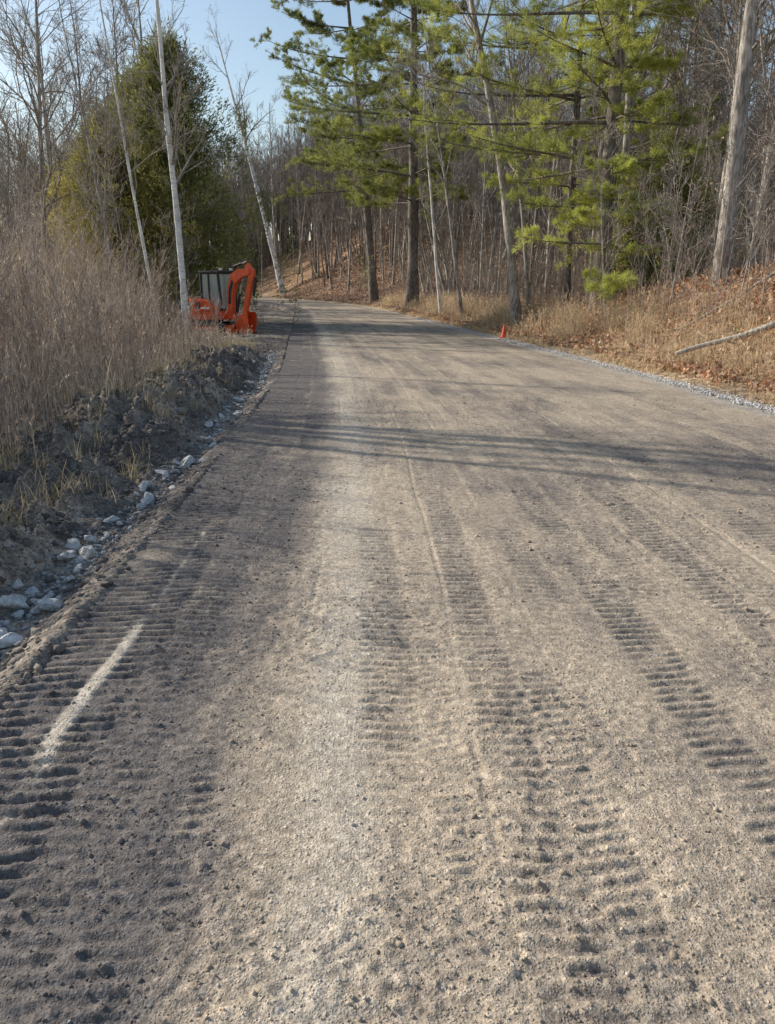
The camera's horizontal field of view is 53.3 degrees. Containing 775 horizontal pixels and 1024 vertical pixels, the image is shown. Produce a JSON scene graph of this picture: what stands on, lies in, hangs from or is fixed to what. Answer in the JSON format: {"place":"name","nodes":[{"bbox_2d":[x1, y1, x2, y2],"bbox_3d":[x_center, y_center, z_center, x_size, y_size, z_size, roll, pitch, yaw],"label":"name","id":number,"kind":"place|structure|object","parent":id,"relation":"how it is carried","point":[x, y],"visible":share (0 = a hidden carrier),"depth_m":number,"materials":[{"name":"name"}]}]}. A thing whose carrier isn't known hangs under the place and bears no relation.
{"place":"outdoors","nodes":[
{"label":"outdoors","id":0,"kind":"place"},
{"bbox_2d":[0,336,263,535],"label":"bank grass","id":1,"kind":"structure","parent":0,"point":[97,438],"depth_m":7.45,"materials":[{"name":"beige plant"}]},
{"bbox_2d":[0,348,281,657],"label":"ditch gravel","id":2,"kind":"structure","parent":0,"point":[6,622],"depth_m":5.45,"materials":[{"name":"grey gravel"}]},
{"bbox_2d":[0,595,28,609],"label":"rock","id":3,"kind":"object","parent":2,"relation":"on","point":[12,602],"visible":0.97,"depth_m":4.17,"materials":[{"name":"grey stone"}]},
{"bbox_2d":[0,310,294,709],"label":"dirt bank","id":4,"kind":"structure","parent":0,"point":[274,328],"depth_m":7.01,"materials":[{"name":"soil"}]},
{"bbox_2d":[0,632,22,648],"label":"rock","id":5,"kind":"object","parent":4,"relation":"on","point":[8,639],"visible":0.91,"depth_m":3.77,"materials":[{"name":"grey stone"}]},
{"bbox_2d":[35,598,62,610],"bbox_3d":[-1.843,0.503,4.217,0.088,0.072,0.175,7,-12,40],"label":"rock","id":6,"kind":"object","parent":4,"relation":"on","point":[51,604],"visible":0.86,"depth_m":4.19,"materials":[{"name":"grey stone"}]},
{"bbox_2d":[0,343,287,684],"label":"dirt clods","id":7,"kind":"object","parent":4,"relation":"on","point":[11,661],"visible":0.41,"depth_m":6.93,"materials":[{"name":"soil"}]},
{"bbox_2d":[0,297,774,1023],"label":"road","id":8,"kind":"structure","parent":0,"point":[326,743],"depth_m":2.99,"materials":[{"name":"grey gravel"}]},
{"bbox_2d":[412,317,774,414],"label":"shoulder gravel","id":9,"kind":"structure","parent":8,"relation":"on","point":[733,400],"depth_m":14.68,"materials":[{"name":"grey gravel"}]},
{"bbox_2d":[0,217,774,434],"bbox_3d":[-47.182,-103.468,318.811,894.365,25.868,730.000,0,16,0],"label":"ground","id":10,"kind":"structure","parent":0,"point":[267,290],"depth_m":63.60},
{"bbox_2d":[0,79,38,289],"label":"bare tree","id":11,"kind":"object","parent":10,"relation":"on","point":[6,203],"visible":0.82,"depth_m":28.64,"materials":[{"name":"grey plant"}]},
{"bbox_2d":[0,103,62,272],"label":"bare tree","id":12,"kind":"object","parent":10,"relation":"on","point":[13,186],"visible":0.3,"depth_m":49.40,"materials":[{"name":"grey plant"}]},
{"bbox_2d":[0,52,66,262],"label":"bare tree","id":13,"kind":"object","parent":10,"relation":"on","point":[26,192],"visible":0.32,"depth_m":55.77,"materials":[{"name":"grey plant"}]},
{"bbox_2d":[14,55,68,248],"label":"bare tree","id":14,"kind":"object","parent":10,"relation":"on","point":[35,141],"visible":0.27,"depth_m":45.02,"materials":[{"name":"grey plant"}]},
{"bbox_2d":[30,37,76,227],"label":"bare tree","id":15,"kind":"object","parent":10,"relation":"on","point":[57,83],"visible":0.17,"depth_m":45.26,"materials":[{"name":"grey plant"}]},
{"bbox_2d":[0,0,120,253],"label":"bare tree","id":16,"kind":"object","parent":10,"relation":"on","point":[44,113],"visible":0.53,"depth_m":39.20,"materials":[{"name":"grey plant"}]},
{"bbox_2d":[0,0,135,268],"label":"bare tree","id":17,"kind":"object","parent":10,"relation":"on","point":[39,112],"visible":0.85,"depth_m":32.24,"materials":[{"name":"grey plant"}]},
{"bbox_2d":[41,1,119,238],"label":"bare tree","id":18,"kind":"object","parent":10,"relation":"on","point":[54,23],"visible":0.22,"depth_m":57.10,"materials":[{"name":"grey plant"}]},
{"bbox_2d":[47,0,130,287],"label":"bare tree","id":19,"kind":"object","parent":10,"relation":"on","point":[84,185],"visible":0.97,"depth_m":26.47,"materials":[{"name":"grey plant"}]},
{"bbox_2d":[45,5,142,303],"bbox_3d":[-11.060,-12.589,29.604,3.507,11.508,4.011,0,16,0],"label":"bare tree","id":20,"kind":"object","parent":10,"relation":"on","point":[88,121],"visible":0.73,"depth_m":28.95,"materials":[{"name":"grey plant"}]},
{"bbox_2d":[56,0,147,135],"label":"bare tree","id":21,"kind":"object","parent":10,"relation":"on","point":[113,14],"visible":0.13,"depth_m":47.80,"materials":[{"name":"grey plant"}]},
{"bbox_2d":[67,101,154,302],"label":"bare tree","id":22,"kind":"object","parent":10,"relation":"on","point":[116,172],"visible":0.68,"depth_m":31.21,"materials":[{"name":"grey plant"}]},
{"bbox_2d":[13,99,228,309],"bbox_3d":[-12.607,-13.194,36.499,10.001,11.471,9.730,-13,21,-39],"label":"cedar tree","id":23,"kind":"object","parent":10,"relation":"on","point":[76,153],"visible":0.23,"depth_m":34.51,"materials":[{"name":"green plant"}]},
{"bbox_2d":[88,0,159,324],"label":"birch tree","id":24,"kind":"object","parent":10,"relation":"on","point":[126,137],"visible":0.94,"depth_m":27.24,"materials":[{"name":"grey plant"}]},
{"bbox_2d":[59,0,190,244],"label":"bare tree","id":25,"kind":"object","parent":10,"relation":"on","point":[139,23],"visible":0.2,"depth_m":41.06,"materials":[{"name":"grey plant"}]},
{"bbox_2d":[0,139,264,465],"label":"tall dry grass","id":26,"kind":"structure","parent":10,"relation":"on","point":[64,391],"depth_m":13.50,"materials":[{"name":"beige plant"}]},
{"bbox_2d":[26,60,290,319],"bbox_3d":[-11.714,-14.506,36.774,11.551,12.643,10.775,-11,19,-34],"label":"cedar tree","id":27,"kind":"object","parent":10,"relation":"on","point":[184,199],"visible":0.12,"depth_m":35.34,"materials":[{"name":"green plant"}]},
{"bbox_2d":[108,0,212,337],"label":"birch tree","id":28,"kind":"object","parent":10,"relation":"on","point":[166,130],"visible":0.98,"depth_m":25.83,"materials":[{"name":"white plant"}]},
{"bbox_2d":[0,16,373,325],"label":"cedar tree","id":29,"kind":"object","parent":10,"relation":"on","point":[152,80],"visible":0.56,"depth_m":33.96,"materials":[{"name":"green plant"}]},
{"bbox_2d":[149,116,230,324],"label":"bare tree","id":30,"kind":"object","parent":10,"relation":"on","point":[175,260],"visible":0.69,"depth_m":31.96,"materials":[{"name":"grey plant"}]},
{"bbox_2d":[190,261,256,334],"bbox_3d":[-6.153,-8.086,29.202,3.179,2.667,1.523,8,18,27],"label":"mini excavator","id":31,"kind":"object","parent":10,"relation":"on","point":[223,285],"visible":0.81,"depth_m":28.95,"materials":[{"name":"metal"}]},
{"bbox_2d":[200,4,285,293],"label":"birch tree","id":32,"kind":"object","parent":10,"relation":"on","point":[273,255],"visible":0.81,"depth_m":93.98,"materials":[{"name":"grey plant"}]},
{"bbox_2d":[21,83,479,279],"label":"hillside woods","id":33,"kind":"object","parent":10,"relation":"on","point":[278,157],"visible":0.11,"depth_m":113.13,"materials":[{"name":"brown plant"}]},
{"bbox_2d":[244,86,307,280],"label":"bare tree","id":34,"kind":"object","parent":10,"relation":"on","point":[274,181],"visible":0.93,"depth_m":101.17,"materials":[{"name":"brown plant"}]},
{"bbox_2d":[257,156,295,270],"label":"bare tree","id":35,"kind":"object","parent":10,"relation":"on","point":[281,210],"visible":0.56,"depth_m":106.35,"materials":[{"name":"brown plant"}]},
{"bbox_2d":[280,130,324,269],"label":"bare tree","id":36,"kind":"object","parent":10,"relation":"on","point":[294,171],"visible":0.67,"depth_m":96.46,"materials":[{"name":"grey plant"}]},
{"bbox_2d":[295,139,329,273],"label":"bare tree","id":37,"kind":"object","parent":10,"relation":"on","point":[309,197],"visible":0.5,"depth_m":95.78,"materials":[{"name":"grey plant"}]},
{"bbox_2d":[297,114,342,279],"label":"bare tree","id":38,"kind":"object","parent":10,"relation":"on","point":[325,255],"visible":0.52,"depth_m":90.70,"materials":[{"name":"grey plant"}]},
{"bbox_2d":[309,171,331,286],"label":"bare tree","id":39,"kind":"object","parent":10,"relation":"on","point":[318,213],"visible":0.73,"depth_m":88.19,"materials":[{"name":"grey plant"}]},
{"bbox_2d":[249,0,421,302],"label":"pine tree","id":40,"kind":"object","parent":10,"relation":"on","point":[319,25],"visible":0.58,"depth_m":64.93,"materials":[{"name":"green plant"}]},
{"bbox_2d":[331,132,369,290],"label":"bare tree","id":41,"kind":"object","parent":10,"relation":"on","point":[353,211],"visible":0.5,"depth_m":82.12,"materials":[{"name":"brown plant"}]},
{"bbox_2d":[315,100,385,272],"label":"bare tree","id":42,"kind":"object","parent":10,"relation":"on","point":[362,215],"visible":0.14,"depth_m":86.21,"materials":[{"name":"brown plant"}]},
{"bbox_2d":[363,111,399,282],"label":"bare tree","id":43,"kind":"object","parent":10,"relation":"on","point":[381,243],"visible":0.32,"depth_m":78.40,"materials":[{"name":"brown plant"}]},
{"bbox_2d":[0,20,774,284],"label":"distant woods","id":44,"kind":"object","parent":10,"relation":"on","point":[330,214],"visible":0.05,"depth_m":94.93,"materials":[{"name":"grey plant"}]},
{"bbox_2d":[355,39,427,269],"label":"bare tree","id":45,"kind":"object","parent":10,"relation":"on","point":[393,231],"visible":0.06,"depth_m":81.06,"materials":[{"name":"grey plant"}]},
{"bbox_2d":[284,0,505,308],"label":"pine tree","id":46,"kind":"object","parent":10,"relation":"on","point":[412,171],"visible":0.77,"depth_m":51.58,"materials":[{"name":"green plant"}]},
{"bbox_2d":[365,72,440,285],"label":"bare tree","id":47,"kind":"object","parent":10,"relation":"on","point":[396,230],"visible":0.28,"depth_m":73.10,"materials":[{"name":"brown plant"}]},
{"bbox_2d":[381,161,426,256],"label":"bare tree","id":48,"kind":"object","parent":10,"relation":"on","point":[401,194],"visible":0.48,"depth_m":67.90,"materials":[{"name":"grey plant"}]},
{"bbox_2d":[382,29,469,312],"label":"birch tree","id":49,"kind":"object","parent":10,"relation":"on","point":[434,240],"visible":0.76,"depth_m":42.19,"materials":[{"name":"grey plant"}]},
{"bbox_2d":[348,0,512,318],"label":"bare tree","id":50,"kind":"object","parent":10,"relation":"on","point":[446,195],"visible":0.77,"depth_m":36.26,"materials":[{"name":"grey plant"}]},
{"bbox_2d":[419,117,473,288],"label":"bare tree","id":51,"kind":"object","parent":10,"relation":"on","point":[454,209],"visible":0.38,"depth_m":64.47,"materials":[{"name":"grey plant"}]},
{"bbox_2d":[157,137,773,295],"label":"young woods","id":52,"kind":"object","parent":10,"relation":"on","point":[431,251],"visible":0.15,"depth_m":66.22,"materials":[{"name":"grey plant"}]},
{"bbox_2d":[444,35,495,285],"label":"bare tree","id":53,"kind":"object","parent":10,"relation":"on","point":[472,101],"visible":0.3,"depth_m":65.71,"materials":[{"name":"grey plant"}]},
{"bbox_2d":[398,0,545,325],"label":"bare tree","id":54,"kind":"object","parent":10,"relation":"on","point":[510,242],"visible":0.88,"depth_m":27.67,"materials":[{"name":"grey plant"}]},
{"bbox_2d":[440,79,516,300],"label":"bare tree","id":55,"kind":"object","parent":10,"relation":"on","point":[475,203],"visible":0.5,"depth_m":45.83,"materials":[{"name":"grey plant"}]},
{"bbox_2d":[455,105,504,277],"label":"bare tree","id":56,"kind":"object","parent":10,"relation":"on","point":[486,246],"visible":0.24,"depth_m":67.81,"materials":[{"name":"grey plant"}]},
{"bbox_2d":[461,158,503,293],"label":"bare tree","id":57,"kind":"object","parent":10,"relation":"on","point":[479,223],"visible":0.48,"depth_m":57.51,"materials":[{"name":"grey plant"}]},
{"bbox_2d":[460,61,529,290],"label":"bare tree","id":58,"kind":"object","parent":10,"relation":"on","point":[492,169],"visible":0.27,"depth_m":53.99,"materials":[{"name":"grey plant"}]},
{"bbox_2d":[464,52,529,295],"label":"bare tree","id":59,"kind":"object","parent":10,"relation":"on","point":[493,228],"visible":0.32,"depth_m":49.42,"materials":[{"name":"grey plant"}]},
{"bbox_2d":[467,32,544,285],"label":"bare tree","id":60,"kind":"object","parent":10,"relation":"on","point":[508,168],"visible":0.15,"depth_m":59.11,"materials":[{"name":"grey plant"}]},
{"bbox_2d":[473,49,554,294],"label":"bare tree","id":61,"kind":"object","parent":10,"relation":"on","point":[500,253],"visible":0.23,"depth_m":49.34,"materials":[{"name":"grey plant"}]},
{"bbox_2d":[472,3,570,292],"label":"bare tree","id":62,"kind":"object","parent":10,"relation":"on","point":[514,209],"visible":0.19,"depth_m":52.87,"materials":[{"name":"grey plant"}]},
{"bbox_2d":[272,229,774,394],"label":"fallen leaves","id":63,"kind":"object","parent":10,"relation":"on","point":[679,368],"visible":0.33,"depth_m":21.37,"materials":[{"name":"brown plant"}]},
{"bbox_2d":[465,0,581,310],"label":"bare tree","id":64,"kind":"object","parent":10,"relation":"on","point":[527,285],"visible":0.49,"depth_m":30.07,"materials":[{"name":"grey plant"}]},
{"bbox_2d":[482,0,567,294],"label":"bare tree","id":65,"kind":"object","parent":10,"relation":"on","point":[524,129],"visible":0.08,"depth_m":54.86,"materials":[{"name":"grey plant"}]},
{"bbox_2d":[485,2,574,294],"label":"bare tree","id":66,"kind":"object","parent":10,"relation":"on","point":[532,209],"visible":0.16,"depth_m":50.38,"materials":[{"name":"grey plant"}]},
{"bbox_2d":[508,0,575,294],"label":"bare tree","id":67,"kind":"object","parent":10,"relation":"on","point":[535,222],"visible":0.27,"depth_m":37.33,"materials":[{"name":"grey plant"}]},
{"bbox_2d":[417,0,669,307],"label":"pine tree","id":68,"kind":"object","parent":10,"relation":"on","point":[575,97],"visible":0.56,"depth_m":28.19,"materials":[{"name":"green plant"}]},
{"bbox_2d":[522,58,585,296],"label":"bare tree","id":69,"kind":"object","parent":10,"relation":"on","point":[563,161],"visible":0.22,"depth_m":43.12,"materials":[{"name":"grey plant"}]},
{"bbox_2d":[379,0,743,308],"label":"pine tree","id":70,"kind":"object","parent":10,"relation":"on","point":[616,49],"visible":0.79,"depth_m":24.59,"materials":[{"name":"green plant"}]},
{"bbox_2d":[508,0,621,296],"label":"bare tree","id":71,"kind":"object","parent":10,"relation":"on","point":[551,195],"visible":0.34,"depth_m":41.34,"materials":[{"name":"grey plant"}]},
{"bbox_2d":[365,105,774,324],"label":"undergrowth","id":72,"kind":"object","parent":10,"relation":"on","point":[535,278],"visible":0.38,"depth_m":23.75,"materials":[{"name":"brown plant"}]},
{"bbox_2d":[368,262,774,405],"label":"verge grass","id":73,"kind":"structure","parent":10,"relation":"on","point":[431,306],"depth_m":18.73,"materials":[{"name":"beige plant"}]},
{"bbox_2d":[382,128,774,305],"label":"clinging leaves","id":74,"kind":"object","parent":10,"relation":"on","point":[687,161],"visible":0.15,"depth_m":32.00,"materials":[{"name":"brown plant"}]},
{"bbox_2d":[511,152,662,310],"bbox_3d":[6.513,-8.605,23.871,3.715,4.940,4.684,-9,18,-28],"label":"pine tree","id":75,"kind":"object","parent":10,"relation":"on","point":[621,165],"visible":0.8,"depth_m":23.66,"materials":[{"name":"green plant"}]},
{"bbox_2d":[560,8,671,297],"bbox_3d":[10.375,-16.661,34.446,5.693,14.569,4.542,7,17,22],"label":"bare tree","id":76,"kind":"object","parent":10,"relation":"on","point":[602,145],"visible":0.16,"depth_m":34.46,"materials":[{"name":"grey plant"}]},
{"bbox_2d":[567,76,674,321],"bbox_3d":[6.591,-8.808,22.212,2.329,6.779,3.102,-10,19,-32],"label":"bare tree","id":77,"kind":"object","parent":10,"relation":"on","point":[600,183],"visible":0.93,"depth_m":22.12,"materials":[{"name":"grey plant"}]},
{"bbox_2d":[469,219,774,341],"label":"bank brush","id":78,"kind":"object","parent":10,"relation":"on","point":[683,273],"visible":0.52,"depth_m":20.66,"materials":[{"name":"brown plant"}]},
{"bbox_2d":[583,203,702,296],"bbox_3d":[9.188,-8.731,26.937,3.985,3.967,3.614,7,18,24],"label":"shrub","id":79,"kind":"object","parent":10,"relation":"on","point":[625,258],"visible":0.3,"depth_m":26.45,"materials":[{"name":"grey plant"}]},
{"bbox_2d":[567,0,730,234],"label":"bare tree","id":80,"kind":"object","parent":10,"relation":"on","point":[626,139],"visible":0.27,"depth_m":32.10,"materials":[{"name":"grey plant"}]},
{"bbox_2d":[572,112,758,294],"bbox_3d":[10.272,-11.206,29.687,6.152,7.790,6.214,0,16,0],"label":"shrub","id":81,"kind":"object","parent":10,"relation":"on","point":[685,188],"visible":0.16,"depth_m":28.43,"materials":[{"name":"brown plant"}]},
{"bbox_2d":[615,2,722,206],"bbox_3d":[12.067,-16.591,34.554,5.207,14.448,3.420,-3,15,-34],"label":"bare tree","id":82,"kind":"object","parent":10,"relation":"on","point":[667,100],"visible":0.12,"depth_m":34.27,"materials":[{"name":"grey plant"}]},
{"bbox_2d":[575,0,769,197],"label":"pine tree","id":83,"kind":"object","parent":10,"relation":"on","point":[638,101],"visible":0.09,"depth_m":39.20,"materials":[{"name":"green plant"}]},
{"bbox_2d":[637,43,712,161],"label":"bare tree","id":84,"kind":"object","parent":10,"relation":"on","point":[687,105],"visible":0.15,"depth_m":32.58,"materials":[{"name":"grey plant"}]},
{"bbox_2d":[642,87,722,307],"bbox_3d":[7.492,-7.828,19.599,1.706,5.406,2.453,14,21,39],"label":"bare tree","id":85,"kind":"object","parent":10,"relation":"on","point":[694,184],"visible":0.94,"depth_m":19.67,"materials":[{"name":"grey plant"}]},
{"bbox_2d":[623,0,742,259],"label":"bare tree","id":86,"kind":"object","parent":10,"relation":"on","point":[682,89],"visible":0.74,"depth_m":24.94,"materials":[{"name":"grey plant"}]},
{"bbox_2d":[628,0,774,274],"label":"bare tree","id":87,"kind":"object","parent":10,"relation":"on","point":[713,41],"visible":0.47,"depth_m":21.33,"materials":[{"name":"grey plant"}]},
{"bbox_2d":[680,54,724,233],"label":"bare tree","id":88,"kind":"object","parent":10,"relation":"on","point":[715,165],"visible":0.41,"depth_m":30.98,"materials":[{"name":"grey plant"}]},
{"bbox_2d":[653,0,757,245],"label":"bare tree","id":89,"kind":"object","parent":10,"relation":"on","point":[703,62],"visible":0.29,"depth_m":33.32,"materials":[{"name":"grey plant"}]},
{"bbox_2d":[653,0,773,176],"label":"bare tree","id":90,"kind":"object","parent":10,"relation":"on","point":[723,98],"visible":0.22,"depth_m":38.59,"materials":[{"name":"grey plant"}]},
{"bbox_2d":[697,56,733,226],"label":"bare tree","id":91,"kind":"object","parent":10,"relation":"on","point":[715,187],"visible":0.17,"depth_m":37.70,"materials":[{"name":"grey plant"}]},
{"bbox_2d":[673,0,774,87],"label":"bare tree","id":92,"kind":"object","parent":10,"relation":"on","point":[767,53],"visible":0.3,"depth_m":31.14,"materials":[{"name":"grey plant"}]},
{"bbox_2d":[674,1,774,273],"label":"bare tree","id":93,"kind":"object","parent":10,"relation":"on","point":[713,117],"visible":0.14,"depth_m":39.55,"materials":[{"name":"grey plant"}]},
{"bbox_2d":[679,0,770,268],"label":"bare tree","id":94,"kind":"object","parent":10,"relation":"on","point":[742,151],"visible":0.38,"depth_m":23.80,"materials":[{"name":"grey plant"}]},
{"bbox_2d":[675,321,774,355],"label":"fallen log","id":95,"kind":"object","parent":10,"relation":"on","point":[756,331],"visible":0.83,"depth_m":14.46,"materials":[{"name":"wood"}]},
{"bbox_2d":[681,0,774,188],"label":"bare tree","id":96,"kind":"object","parent":10,"relation":"on","point":[738,28],"visible":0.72,"depth_m":20.16,"materials":[{"name":"grey plant"}]},
{"bbox_2d":[710,0,756,287],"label":"bare tree","id":97,"kind":"object","parent":10,"relation":"on","point":[738,112],"visible":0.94,"depth_m":18.64,"materials":[{"name":"grey plant"}]},
{"bbox_2d":[698,16,774,225],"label":"bare tree","id":98,"kind":"object","parent":10,"relation":"on","point":[728,89],"visible":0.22,"depth_m":36.66,"materials":[{"name":"grey plant"}]},
{"bbox_2d":[716,28,774,188],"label":"bare tree","id":99,"kind":"object","parent":10,"relation":"on","point":[772,73],"visible":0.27,"depth_m":35.15,"materials":[{"name":"grey plant"}]},
{"bbox_2d":[718,0,774,267],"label":"bare tree","id":100,"kind":"object","parent":10,"relation":"on","point":[766,89],"visible":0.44,"depth_m":20.64,"materials":[{"name":"grey plant"}]},
{"bbox_2d":[730,90,774,297],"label":"bare tree","id":101,"kind":"object","parent":10,"relation":"on","point":[763,195],"visible":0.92,"depth_m":16.97,"materials":[{"name":"grey plant"}]},
{"bbox_2d":[746,42,774,262],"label":"bare tree","id":102,"kind":"object","parent":10,"relation":"on","point":[772,173],"visible":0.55,"depth_m":30.17,"materials":[{"name":"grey plant"}]},
{"bbox_2d":[0,0,774,240],"label":"sky","id":103,"kind":"structure","parent":0,"point":[243,20],"materials":[{"name":"blue"}]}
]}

